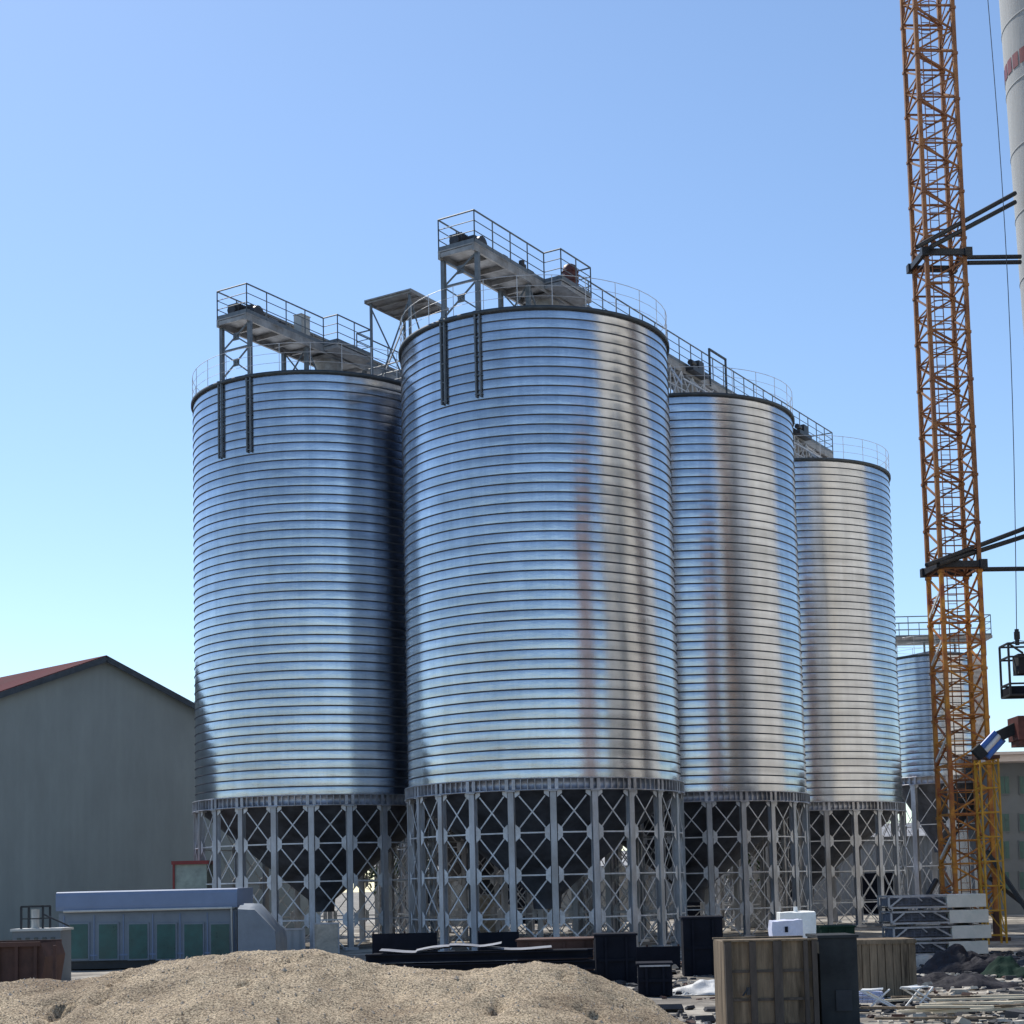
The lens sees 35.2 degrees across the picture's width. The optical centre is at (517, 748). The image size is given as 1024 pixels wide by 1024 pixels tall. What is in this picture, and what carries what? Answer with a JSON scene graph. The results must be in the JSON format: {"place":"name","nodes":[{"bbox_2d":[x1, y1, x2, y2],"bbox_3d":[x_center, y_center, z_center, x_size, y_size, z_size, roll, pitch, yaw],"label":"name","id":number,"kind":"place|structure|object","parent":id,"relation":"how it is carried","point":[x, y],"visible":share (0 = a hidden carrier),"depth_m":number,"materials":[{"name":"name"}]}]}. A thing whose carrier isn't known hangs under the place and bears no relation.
{"place":"outdoors","nodes":[
{"label":"outdoors","id":0,"kind":"place"},
{"bbox_2d":[365,839,428,895],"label":"dense tree","id":1,"kind":"object","parent":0,"point":[371,875],"visible":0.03,"depth_m":90.12,"materials":[{"name":"green plant"}]},
{"bbox_2d":[374,851,628,926],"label":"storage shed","id":2,"kind":"structure","parent":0,"point":[459,905],"depth_m":99.55,"materials":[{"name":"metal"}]},
{"bbox_2d":[405,886,438,921],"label":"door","id":3,"kind":"structure","parent":2,"relation":"in","point":[429,886],"depth_m":99.54,"materials":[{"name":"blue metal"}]},
{"bbox_2d":[508,884,537,922],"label":"door","id":4,"kind":"structure","parent":2,"relation":"in","point":[522,891],"depth_m":99.51,"materials":[{"name":"black metal"}]},
{"bbox_2d":[0,0,1023,892],"label":"sky","id":5,"kind":"structure","parent":0,"point":[739,166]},
{"bbox_2d":[70,892,1023,1023],"bbox_3d":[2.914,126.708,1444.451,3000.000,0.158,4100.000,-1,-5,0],"label":"ground","id":6,"kind":"structure","parent":0,"point":[1015,929],"depth_m":60.85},
{"bbox_2d":[0,939,64,981],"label":"steel skip","id":7,"kind":"object","parent":6,"relation":"on","point":[32,959],"visible":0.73,"depth_m":35.75,"materials":[{"name":"red metal"}]},
{"bbox_2d":[10,905,73,980],"bbox_3d":[-12.403,5.140,42.440,1.504,2.019,1.100,-1,-5,0],"label":"plant booth","id":8,"kind":"object","parent":6,"relation":"on","point":[34,932],"visible":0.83,"depth_m":42.14,"materials":[{"name":"grey metal"}]},
{"bbox_2d":[56,887,252,968],"bbox_3d":[-11.371,5.665,51.005,5.579,2.399,3.040,-1,-5,0],"label":"site cabin","id":9,"kind":"object","parent":6,"relation":"on","point":[126,929],"visible":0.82,"depth_m":49.66,"materials":[{"name":"blue metal"}]},
{"bbox_2d":[68,922,89,959],"bbox_3d":[-13.475,5.942,49.672,0.660,1.150,0.075,-1,-5,0],"label":"window","id":10,"kind":"structure","parent":9,"relation":"in","point":[80,935],"depth_m":49.64,"materials":[{"name":"teal glass"}]},
{"bbox_2d":[97,922,118,960],"bbox_3d":[-12.571,5.942,49.671,0.660,1.150,0.075,-1,-5,0],"label":"window","id":11,"kind":"structure","parent":9,"relation":"in","point":[107,933],"depth_m":49.64,"materials":[{"name":"teal glass"}]},
{"bbox_2d":[127,922,148,960],"bbox_3d":[-11.646,5.942,49.669,0.660,1.150,0.075,-1,-5,0],"label":"window","id":12,"kind":"structure","parent":9,"relation":"in","point":[137,933],"depth_m":49.64,"materials":[{"name":"teal glass"}]},
{"bbox_2d":[155,922,176,960],"bbox_3d":[-10.785,5.942,49.667,0.660,1.150,0.075,-1,-5,0],"label":"window","id":13,"kind":"structure","parent":9,"relation":"in","point":[165,933],"depth_m":49.64,"materials":[{"name":"teal glass"}]},
{"bbox_2d":[183,922,204,958],"bbox_3d":[-9.944,5.941,49.665,0.660,1.150,0.075,-1,-5,0],"label":"window","id":14,"kind":"structure","parent":9,"relation":"in","point":[193,933],"depth_m":49.64,"materials":[{"name":"teal glass"}]},
{"bbox_2d":[209,922,230,954],"bbox_3d":[-9.124,5.941,49.664,0.660,1.150,0.075,-1,-5,0],"label":"window","id":15,"kind":"structure","parent":9,"relation":"in","point":[219,933],"depth_m":49.64,"materials":[{"name":"teal glass"}]},
{"bbox_2d":[0,655,320,940],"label":"factory hall","id":16,"kind":"structure","parent":6,"relation":"on","point":[97,773],"depth_m":74.93,"materials":[{"name":"metal"}]},
{"bbox_2d":[171,860,212,888],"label":"outbuilding","id":17,"kind":"structure","parent":6,"relation":"on","point":[191,874],"depth_m":62.83,"materials":[{"name":"green paint"}]},
{"bbox_2d":[238,903,286,950],"bbox_3d":[-7.840,5.748,49.811,1.186,1.952,2.210,-1,-5,0],"label":"sheeted heap","id":18,"kind":"object","parent":6,"relation":"on","point":[260,927],"visible":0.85,"depth_m":48.74,"materials":[{"name":"white plastic"}]},
{"bbox_2d":[283,928,304,949],"bbox_3d":[-8.017,6.942,58.122,0.788,0.924,0.105,-1,-5,-3],"label":"standing board","id":19,"kind":"object","parent":6,"relation":"on","point":[295,938],"visible":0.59,"depth_m":58.10,"materials":[{"name":"metal"}]},
{"bbox_2d":[191,342,450,949],"bbox_3d":[-8.150,-3.611,66.382,10.456,23.371,10.472,-3,-5,16],"label":"grain silo","id":20,"kind":"object","parent":6,"relation":"on","point":[301,754],"visible":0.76,"depth_m":62.14,"materials":[{"name":"metal"}]},
{"bbox_2d":[217,377,251,458],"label":"wall channels","id":21,"kind":"object","parent":20,"relation":"attached to","point":[220,404],"depth_m":62.68,"materials":[{"name":"metal"}]},
{"bbox_2d":[216,283,400,381],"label":"conveyor gallery","id":22,"kind":"object","parent":20,"relation":"on","point":[251,323],"visible":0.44,"depth_m":65.85,"materials":[{"name":"metal"}]},
{"bbox_2d":[362,361,400,379],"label":"link walkway","id":23,"kind":"structure","parent":20,"relation":"on","point":[385,373],"depth_m":68.20,"materials":[{"name":"metal"}]},
{"bbox_2d":[364,288,448,376],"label":"canopy","id":24,"kind":"object","parent":20,"relation":"on","point":[396,305],"visible":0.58,"depth_m":68.08,"materials":[{"name":"metal"}]},
{"bbox_2d":[313,922,339,953],"bbox_3d":[-6.802,6.781,57.632,0.928,1.104,0.105,-1,-5,-3],"label":"standing board","id":25,"kind":"object","parent":6,"relation":"on","point":[326,938],"visible":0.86,"depth_m":57.60,"materials":[{"name":"metal"}]},
{"bbox_2d":[0,949,686,1023],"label":"sand mound","id":26,"kind":"object","parent":6,"relation":"on","point":[306,986],"visible":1,"depth_m":17.64,"materials":[{"name":"beige sand"}]},
{"bbox_2d":[372,931,437,953],"bbox_3d":[-3.456,6.142,50.108,1.995,0.930,0.938,-1,-5,0],"label":"site screen","id":27,"kind":"object","parent":6,"relation":"on","point":[407,941],"visible":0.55,"depth_m":49.66,"materials":[{"name":"black fabric"}]},
{"bbox_2d":[365,948,596,974],"bbox_3d":[-0.750,4.696,33.923,4.815,0.857,0.700,-1,-5,-1],"label":"beam stack","id":28,"kind":"object","parent":6,"relation":"on","point":[476,959],"visible":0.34,"depth_m":33.71,"materials":[{"name":"black metal"}]},
{"bbox_2d":[379,941,551,952],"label":"corrugated sheets","id":29,"kind":"object","parent":28,"relation":"on","point":[450,945],"visible":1,"depth_m":33.95,"materials":[{"name":"metal"}]},
{"bbox_2d":[377,819,589,938],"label":"grain silo","id":30,"kind":"object","parent":6,"relation":"on","point":[488,870],"visible":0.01,"depth_m":72.54,"materials":[{"name":"metal"}]},
{"bbox_2d":[479,894,501,931],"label":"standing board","id":31,"kind":"object","parent":6,"relation":"on","point":[488,924],"visible":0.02,"depth_m":71.60,"materials":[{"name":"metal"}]},
{"bbox_2d":[478,930,518,950],"bbox_3d":[-0.592,6.292,52.097,1.310,0.843,0.937,-1,-5,0],"label":"site screen","id":32,"kind":"object","parent":6,"relation":"on","point":[507,939],"visible":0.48,"depth_m":51.64,"materials":[{"name":"black fabric"}]},
{"bbox_2d":[398,275,686,951],"bbox_3d":[0.870,-4.365,60.055,10.456,23.371,10.472,-1,-5,0],"label":"grain silo","id":33,"kind":"object","parent":6,"relation":"on","point":[543,752],"visible":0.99,"depth_m":55.95,"materials":[{"name":"metal"}]},
{"bbox_2d":[439,314,482,404],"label":"wall channels","id":34,"kind":"object","parent":33,"relation":"attached to","point":[442,354],"depth_m":56.78,"materials":[{"name":"metal"}]},
{"bbox_2d":[437,209,833,457],"bbox_3d":[7.614,-16.169,71.013,3.204,3.980,34.554,-4,-6,32],"label":"conveyor gallery","id":35,"kind":"object","parent":33,"relation":"on","point":[474,257],"visible":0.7,"depth_m":60.37,"materials":[{"name":"metal"}]},
{"bbox_2d":[515,936,593,969],"bbox_3d":[0.904,4.888,37.303,1.784,1.009,1.285,-2,-5,4],"label":"stack","id":36,"kind":"object","parent":6,"relation":"on","point":[570,942],"visible":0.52,"depth_m":36.74,"materials":[{"name":"brown wood"}]},
{"bbox_2d":[592,932,637,983],"bbox_3d":[2.202,4.708,36.213,0.967,1.122,1.085,-1,-5,1],"label":"steel bin","id":37,"kind":"object","parent":6,"relation":"on","point":[615,956],"visible":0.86,"depth_m":35.73,"materials":[{"name":"metal"}]},
{"bbox_2d":[636,961,672,995],"bbox_3d":[2.734,4.577,32.099,0.731,0.651,0.900,-2,-5,3],"label":"steel box","id":38,"kind":"object","parent":6,"relation":"on","point":[654,978],"visible":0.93,"depth_m":31.71,"materials":[{"name":"metal"}]},
{"bbox_2d":[637,944,680,969],"bbox_3d":[3.365,5.439,42.124,1.692,0.648,0.935,-1,-5,0],"label":"site screen","id":39,"kind":"object","parent":6,"relation":"on","point":[663,953],"visible":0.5,"depth_m":41.67,"materials":[{"name":"black metal"}]},
{"bbox_2d":[572,366,812,938],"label":"grain silo","id":40,"kind":"object","parent":6,"relation":"on","point":[743,778],"visible":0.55,"depth_m":66.13,"materials":[{"name":"metal"}]},
{"bbox_2d":[672,979,714,995],"bbox_3d":[3.807,4.825,32.699,1.500,0.271,0.900,-1,-5,0],"label":"white sheet heap","id":41,"kind":"object","parent":6,"relation":"on","point":[702,987],"visible":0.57,"depth_m":32.50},
{"bbox_2d":[679,915,723,976],"bbox_3d":[4.389,4.698,38.366,0.986,1.411,1.385,-2,-5,3],"label":"fuel tank","id":42,"kind":"object","parent":6,"relation":"on","point":[698,933],"visible":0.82,"depth_m":37.74,"materials":[{"name":"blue metal"}]},
{"bbox_2d":[749,887,761,926],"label":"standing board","id":43,"kind":"object","parent":6,"relation":"on","point":[759,916],"visible":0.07,"depth_m":77.58,"materials":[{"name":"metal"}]},
{"bbox_2d":[712,935,819,1023],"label":"formwork crate","id":44,"kind":"object","parent":6,"relation":"on","point":[765,979],"visible":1,"depth_m":21.79,"materials":[{"name":"brown wood"}]},
{"bbox_2d":[768,919,802,937],"bbox_3d":[4.359,3.564,26.081,0.520,1.591,0.633,-2,-5,3],"label":"white box","id":45,"kind":"object","parent":44,"relation":"on","point":[788,927],"visible":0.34,"depth_m":25.84,"materials":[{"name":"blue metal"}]},
{"bbox_2d":[776,907,815,937],"bbox_3d":[4.734,3.573,27.282,0.617,1.784,0.630,-2,-5,3],"label":"white box","id":46,"kind":"object","parent":44,"relation":"on","point":[809,921],"visible":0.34,"depth_m":27.04,"materials":[{"name":"paint"}]},
{"bbox_2d":[700,435,908,927],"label":"grain silo","id":47,"kind":"object","parent":6,"relation":"on","point":[854,783],"visible":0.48,"depth_m":76.74,"materials":[{"name":"metal"}]},
{"bbox_2d":[615,950,1023,1023],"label":"dark rubble","id":48,"kind":"object","parent":6,"relation":"on","point":[1008,1014],"visible":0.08,"depth_m":27.74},
{"bbox_2d":[628,955,1020,1023],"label":"scrap bits","id":49,"kind":"object","parent":6,"relation":"on","point":[869,1015],"visible":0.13,"depth_m":29.72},
{"bbox_2d":[626,951,1023,1023],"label":"pale rubble","id":50,"kind":"object","parent":6,"relation":"on","point":[960,1019],"visible":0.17,"depth_m":25.86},
{"bbox_2d":[805,933,859,1023],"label":"dark crate","id":51,"kind":"object","parent":6,"relation":"on","point":[838,982],"visible":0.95,"depth_m":22.11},
{"bbox_2d":[816,924,855,933],"bbox_3d":[7.915,4.944,40.196,0.883,1.073,1.085,-1,-5,1],"label":"generator box","id":52,"kind":"object","parent":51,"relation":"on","point":[843,928],"visible":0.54,"depth_m":39.75,"materials":[{"name":"green metal"}]},
{"bbox_2d":[859,991,883,1002],"bbox_3d":[6.003,4.271,27.724,0.603,0.182,0.487,-1,-5,0],"label":"sheet","id":53,"kind":"object","parent":6,"relation":"on","point":[864,998],"visible":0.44,"depth_m":27.52,"materials":[{"name":"white plastic"}]},
{"bbox_2d":[860,988,896,1009],"bbox_3d":[6.027,4.175,26.874,0.588,0.364,0.332,-3,-5,17],"label":"metal frame","id":54,"kind":"object","parent":6,"relation":"on","point":[868,993],"visible":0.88,"depth_m":26.77,"materials":[{"name":"white paint"}]},
{"bbox_2d":[857,937,917,996],"bbox_3d":[6.786,4.113,30.223,1.165,1.087,1.045,-1,-5,0],"label":"board crate","id":55,"kind":"object","parent":6,"relation":"on","point":[885,964],"visible":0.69,"depth_m":29.74,"materials":[{"name":"wood"}]},
{"bbox_2d":[884,997,922,1001],"bbox_3d":[6.355,4.349,27.845,1.332,0.035,0.090,-1,-5,-11],"label":"timber plank","id":56,"kind":"object","parent":6,"relation":"on","point":[900,999],"visible":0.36,"depth_m":27.86,"materials":[{"name":"beige wood"}]},
{"bbox_2d":[860,1006,969,1008],"bbox_3d":[6.172,4.030,25.068,1.649,0.036,0.090,-2,-5,13],"label":"timber plank","id":57,"kind":"object","parent":6,"relation":"on","point":[887,1007],"visible":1,"depth_m":25.11,"materials":[{"name":"wood"}]},
{"bbox_2d":[900,985,934,1005],"bbox_3d":[6.829,4.199,27.362,0.588,0.364,0.332,1,-5,-23],"label":"metal frame","id":58,"kind":"object","parent":6,"relation":"on","point":[911,987],"visible":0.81,"depth_m":27.30,"materials":[{"name":"white paint"}]},
{"bbox_2d":[916,954,932,966],"bbox_3d":[10.440,5.346,40.671,1.600,0.300,1.000,-1,-5,0],"label":"sheet","id":59,"kind":"object","parent":6,"relation":"on","point":[923,959],"visible":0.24,"depth_m":40.37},
{"bbox_2d":[874,1016,996,1019],"bbox_3d":[6.313,4.076,24.386,1.812,0.035,0.090,-1,-5,2],"label":"timber plank","id":60,"kind":"object","parent":6,"relation":"on","point":[918,1018],"visible":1,"depth_m":24.35,"materials":[{"name":"beige wood"}]},
{"bbox_2d":[891,995,980,997],"bbox_3d":[7.515,4.343,28.216,1.929,0.035,0.090,-1,-5,6],"label":"timber plank","id":61,"kind":"object","parent":6,"relation":"on","point":[965,996],"visible":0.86,"depth_m":28.19,"materials":[{"name":"beige wood"}]},
{"bbox_2d":[970,994,1023,996],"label":"timber plank","id":62,"kind":"object","parent":61,"relation":"on","point":[1009,995],"visible":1,"depth_m":28.05,"materials":[{"name":"wood"}]},
{"bbox_2d":[895,614,992,909],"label":"silo","id":63,"kind":"object","parent":6,"relation":"on","point":[916,740],"visible":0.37,"depth_m":94.26,"materials":[{"name":"metal"}]},
{"bbox_2d":[896,1008,992,1012],"bbox_3d":[6.646,4.069,25.091,1.544,0.036,0.090,0,-5,-8],"label":"timber plank","id":64,"kind":"object","parent":6,"relation":"on","point":[940,1010],"visible":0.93,"depth_m":25.04,"materials":[{"name":"beige wood"}]},
{"bbox_2d":[915,939,988,955],"bbox_3d":[11.409,5.503,44.291,2.685,0.422,1.225,-1,-5,-1],"label":"precast panel","id":65,"kind":"object","parent":6,"relation":"on","point":[930,947],"visible":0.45,"depth_m":43.74,"materials":[{"name":"concrete"}]},
{"bbox_2d":[882,924,991,940],"bbox_3d":[11.499,5.080,44.327,2.685,0.422,1.225,-1,-5,-1],"label":"precast panel","id":66,"kind":"object","parent":65,"relation":"on","point":[954,931],"visible":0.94,"depth_m":43.78,"materials":[{"name":"concrete"}]},
{"bbox_2d":[879,909,988,926],"bbox_3d":[11.440,4.660,44.364,2.685,0.422,1.225,-1,-5,-1],"label":"precast panel","id":67,"kind":"object","parent":66,"relation":"on","point":[908,918],"visible":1,"depth_m":43.81,"materials":[{"name":"concrete"}]},
{"bbox_2d":[877,894,985,910],"bbox_3d":[11.380,4.240,44.400,2.685,0.422,1.225,-1,-5,-1],"label":"precast panel","id":68,"kind":"object","parent":67,"relation":"on","point":[954,901],"visible":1,"depth_m":43.85,"materials":[{"name":"concrete"}]},
{"bbox_2d":[915,1005,993,1007],"bbox_3d":[6.721,3.971,24.815,1.170,0.036,0.090,-1,-5,5],"label":"timber plank","id":69,"kind":"object","parent":6,"relation":"on","point":[954,1006],"visible":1,"depth_m":24.78,"materials":[{"name":"beige wood"}]},
{"bbox_2d":[917,944,1003,975],"bbox_3d":[10.464,4.902,37.698,2.400,0.670,2.000,-1,-5,0],"label":"dark tarpaulin","id":70,"kind":"object","parent":6,"relation":"on","point":[956,958],"visible":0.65,"depth_m":37.55,"materials":[{"name":"black plastic"}]},
{"bbox_2d":[900,0,1023,940],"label":"tower crane mast","id":71,"kind":"object","parent":6,"relation":"on","point":[950,565],"visible":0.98,"depth_m":57.58,"materials":[{"name":"orange metal"}]},
{"bbox_2d":[917,972,1019,989],"bbox_3d":[8.871,4.694,32.700,2.600,0.300,1.600,-1,-5,0],"label":"mound","id":72,"kind":"object","parent":6,"relation":"on","point":[945,981],"visible":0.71,"depth_m":32.29,"materials":[{"name":"grey gravel"}]},
{"bbox_2d":[929,1001,1013,1003],"bbox_3d":[7.211,4.044,25.655,1.303,0.035,0.090,-5,-6,25],"label":"timber plank","id":73,"kind":"object","parent":6,"relation":"on","point":[992,1002],"visible":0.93,"depth_m":25.56,"materials":[{"name":"beige wood"}]},
{"bbox_2d":[919,1000,1023,1004],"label":"timber plank","id":74,"kind":"object","parent":6,"relation":"on","point":[1018,1001],"visible":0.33,"depth_m":25.72,"materials":[{"name":"beige wood"}]},
{"bbox_2d":[931,996,1023,1000],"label":"timber plank","id":75,"kind":"object","parent":6,"relation":"on","point":[976,998],"visible":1,"depth_m":26.90,"materials":[{"name":"beige wood"}]},
{"bbox_2d":[931,1007,1023,1013],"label":"timber plank","id":76,"kind":"object","parent":6,"relation":"on","point":[1007,1008],"visible":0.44,"depth_m":25.53,"materials":[{"name":"beige wood"}]},
{"bbox_2d":[994,1004,1023,1007],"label":"timber plank","id":77,"kind":"object","parent":76,"relation":"on","point":[1009,1005],"depth_m":25.57,"materials":[{"name":"beige wood"}]},
{"bbox_2d":[972,755,1007,944],"bbox_3d":[15.503,3.316,52.880,0.726,6.169,0.500,-1,-5,-8],"label":"hoist mast","id":78,"kind":"object","parent":6,"relation":"on","point":[993,758],"visible":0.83,"depth_m":52.84,"materials":[{"name":"metal"}]},
{"bbox_2d":[971,716,1023,759],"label":"loader boom","id":79,"kind":"object","parent":6,"relation":"on","point":[991,744],"visible":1,"depth_m":51.06,"materials":[{"name":"blue paint"}]},
{"bbox_2d":[980,956,1023,978],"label":"green sheet heap","id":80,"kind":"object","parent":6,"relation":"on","point":[999,966],"visible":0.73,"depth_m":35.44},
{"bbox_2d":[726,853,759,886],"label":"dense tree","id":81,"kind":"object","parent":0,"point":[757,861],"visible":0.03,"depth_m":95.11,"materials":[{"name":"green plant"}]},
{"bbox_2d":[648,823,947,918],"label":"storage shed","id":82,"kind":"structure","parent":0,"point":[925,845],"depth_m":103.60,"materials":[{"name":"metal"}]},
{"bbox_2d":[687,902,700,915],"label":"door","id":83,"kind":"structure","parent":82,"relation":"in","point":[693,912],"depth_m":103.43,"materials":[{"name":"black metal"}]},
{"bbox_2d":[862,873,893,913],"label":"door","id":84,"kind":"structure","parent":82,"relation":"in","point":[869,876],"depth_m":103.50,"materials":[{"name":"black metal"}]},
{"bbox_2d":[946,751,1023,914],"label":"grey building","id":85,"kind":"structure","parent":0,"point":[1011,764],"depth_m":91.98,"materials":[{"name":"grey concrete"}]},
{"bbox_2d":[998,813,1009,831],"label":"window","id":86,"kind":"structure","parent":85,"relation":"in","point":[1005,816],"depth_m":91.83,"materials":[{"name":"green glass"}]},
{"bbox_2d":[999,840,1009,859],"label":"window","id":87,"kind":"structure","parent":85,"relation":"in","point":[1006,843],"depth_m":91.70,"materials":[{"name":"green glass"}]},
{"bbox_2d":[999,871,1009,889],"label":"window","id":88,"kind":"structure","parent":85,"relation":"in","point":[1007,873],"depth_m":91.57,"materials":[{"name":"green glass"}]},
{"bbox_2d":[1000,775,1009,794],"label":"window","id":89,"kind":"structure","parent":85,"relation":"in","point":[1004,779],"depth_m":92.01,"materials":[{"name":"green glass"}]},
{"bbox_2d":[1018,775,1023,794],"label":"window","id":90,"kind":"structure","parent":85,"relation":"in","point":[1020,777],"depth_m":92.01,"materials":[{"name":"green glass"}]},
{"bbox_2d":[1018,813,1023,831],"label":"window","id":91,"kind":"structure","parent":85,"relation":"in","point":[1020,815],"depth_m":91.83,"materials":[{"name":"green glass"}]},
{"bbox_2d":[1018,840,1023,859],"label":"window","id":92,"kind":"structure","parent":85,"relation":"in","point":[1020,842],"depth_m":91.70,"materials":[{"name":"green glass"}]},
{"bbox_2d":[1018,871,1023,889],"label":"window","id":93,"kind":"structure","parent":85,"relation":"in","point":[1020,873],"depth_m":91.54,"materials":[{"name":"green glass"}]},
{"bbox_2d":[987,0,1023,698],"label":"hoist cage","id":94,"kind":"object","parent":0,"point":[1012,692],"visible":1,"depth_m":50.51,"materials":[{"name":"black metal"}]},
{"bbox_2d":[999,0,1023,333],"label":"concrete tower","id":95,"kind":"structure","parent":0,"point":[1012,23],"depth_m":59.30,"materials":[{"name":"white concrete"}]}
]}

